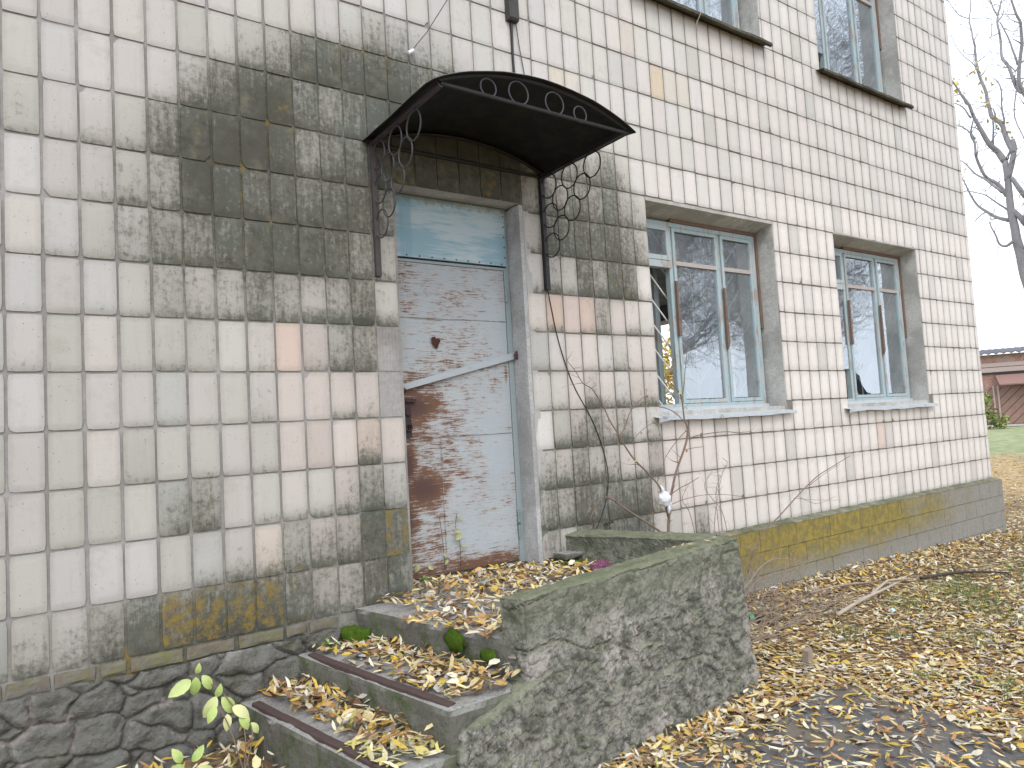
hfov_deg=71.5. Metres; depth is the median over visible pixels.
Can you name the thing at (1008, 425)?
path
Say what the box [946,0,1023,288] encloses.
bare tree
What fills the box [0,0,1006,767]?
building
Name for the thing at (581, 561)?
moss patch
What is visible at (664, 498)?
plastic bag
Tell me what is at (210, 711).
leafy shoot
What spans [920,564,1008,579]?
broken branch
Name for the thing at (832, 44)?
window
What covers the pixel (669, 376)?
yellow tree
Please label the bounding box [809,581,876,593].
broken branch
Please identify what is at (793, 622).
dry weeds
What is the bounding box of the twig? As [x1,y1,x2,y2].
[430,655,470,681]
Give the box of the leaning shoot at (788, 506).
[747,456,848,572]
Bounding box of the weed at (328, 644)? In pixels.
[321,638,340,649]
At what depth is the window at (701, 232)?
6.23 m
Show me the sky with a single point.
(998, 299)
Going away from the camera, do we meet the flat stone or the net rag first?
the net rag
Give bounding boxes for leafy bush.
[984,391,1009,428]
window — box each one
[645,196,796,423]
[651,0,772,46]
[814,0,913,108]
[832,231,937,413]
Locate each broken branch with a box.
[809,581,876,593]
[835,577,917,615]
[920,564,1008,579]
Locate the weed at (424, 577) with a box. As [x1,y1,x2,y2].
[418,575,430,582]
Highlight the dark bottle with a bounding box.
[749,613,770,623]
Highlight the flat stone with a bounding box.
[554,550,583,559]
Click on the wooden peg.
(807, 655)
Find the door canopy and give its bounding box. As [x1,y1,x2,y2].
[362,71,635,289]
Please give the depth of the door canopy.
4.15 m
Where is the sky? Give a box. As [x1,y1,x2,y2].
[661,0,1023,403]
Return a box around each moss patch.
[340,625,370,645]
[554,559,584,570]
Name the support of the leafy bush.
on the ground at (1007, 441)
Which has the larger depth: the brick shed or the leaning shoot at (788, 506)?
the brick shed
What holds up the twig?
on the step leaves
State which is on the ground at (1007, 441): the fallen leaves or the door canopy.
the fallen leaves
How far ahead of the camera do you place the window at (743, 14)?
6.47 m
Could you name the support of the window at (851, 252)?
in the building
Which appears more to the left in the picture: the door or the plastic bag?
the door
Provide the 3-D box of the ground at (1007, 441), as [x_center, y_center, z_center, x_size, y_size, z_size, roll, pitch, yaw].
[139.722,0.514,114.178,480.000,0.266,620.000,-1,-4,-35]
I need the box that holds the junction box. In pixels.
[504,0,518,23]
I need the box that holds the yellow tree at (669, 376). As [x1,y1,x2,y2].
[662,329,685,404]
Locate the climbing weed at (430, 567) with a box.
[415,515,465,572]
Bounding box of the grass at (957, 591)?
[814,549,1023,701]
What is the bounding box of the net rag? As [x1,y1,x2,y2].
[587,558,612,570]
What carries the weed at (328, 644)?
on the step leaves
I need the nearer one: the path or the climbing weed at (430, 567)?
the climbing weed at (430, 567)
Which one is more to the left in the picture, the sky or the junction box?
the junction box
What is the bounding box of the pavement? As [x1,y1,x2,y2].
[673,684,1023,767]
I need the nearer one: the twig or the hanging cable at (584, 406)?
the twig
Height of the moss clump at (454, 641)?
0.119 m
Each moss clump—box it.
[443,627,465,653]
[480,648,496,665]
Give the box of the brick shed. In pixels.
[979,346,1023,424]
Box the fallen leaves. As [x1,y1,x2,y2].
[598,453,1023,767]
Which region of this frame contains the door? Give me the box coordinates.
[398,261,520,578]
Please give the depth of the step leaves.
3.30 m
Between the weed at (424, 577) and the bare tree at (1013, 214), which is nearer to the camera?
the weed at (424, 577)
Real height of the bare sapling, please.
1.994 m
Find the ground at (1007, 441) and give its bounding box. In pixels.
[165,425,1023,767]
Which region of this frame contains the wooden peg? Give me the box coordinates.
[802,647,813,666]
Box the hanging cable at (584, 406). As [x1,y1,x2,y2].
[547,290,608,528]
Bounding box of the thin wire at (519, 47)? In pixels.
[515,22,524,73]
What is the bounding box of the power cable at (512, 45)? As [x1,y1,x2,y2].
[510,21,514,72]
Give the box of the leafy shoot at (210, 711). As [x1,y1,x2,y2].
[168,663,258,767]
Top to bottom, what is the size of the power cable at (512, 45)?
0.901 m
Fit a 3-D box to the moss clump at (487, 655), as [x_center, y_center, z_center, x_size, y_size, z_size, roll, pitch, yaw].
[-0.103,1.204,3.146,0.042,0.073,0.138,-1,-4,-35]
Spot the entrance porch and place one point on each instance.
(648, 639)
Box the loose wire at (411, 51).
[407,0,446,53]
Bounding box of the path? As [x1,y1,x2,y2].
[987,424,1023,426]
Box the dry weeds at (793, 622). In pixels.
[668,458,873,645]
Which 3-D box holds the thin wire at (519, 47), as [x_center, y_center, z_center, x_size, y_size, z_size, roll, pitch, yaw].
[0.099,-1.990,4.805,0.124,0.901,0.032,-2,-4,-25]
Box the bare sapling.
[562,347,753,531]
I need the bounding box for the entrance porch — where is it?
[239,529,759,767]
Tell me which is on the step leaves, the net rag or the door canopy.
the net rag
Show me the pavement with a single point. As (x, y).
(943, 744)
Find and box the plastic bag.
[657,485,671,513]
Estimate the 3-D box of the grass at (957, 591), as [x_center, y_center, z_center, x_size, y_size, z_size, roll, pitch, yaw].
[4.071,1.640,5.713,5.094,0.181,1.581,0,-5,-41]
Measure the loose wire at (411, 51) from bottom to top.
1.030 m
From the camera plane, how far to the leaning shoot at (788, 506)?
5.66 m
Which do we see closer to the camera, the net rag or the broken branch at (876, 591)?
the net rag
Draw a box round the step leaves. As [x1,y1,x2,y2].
[117,535,728,767]

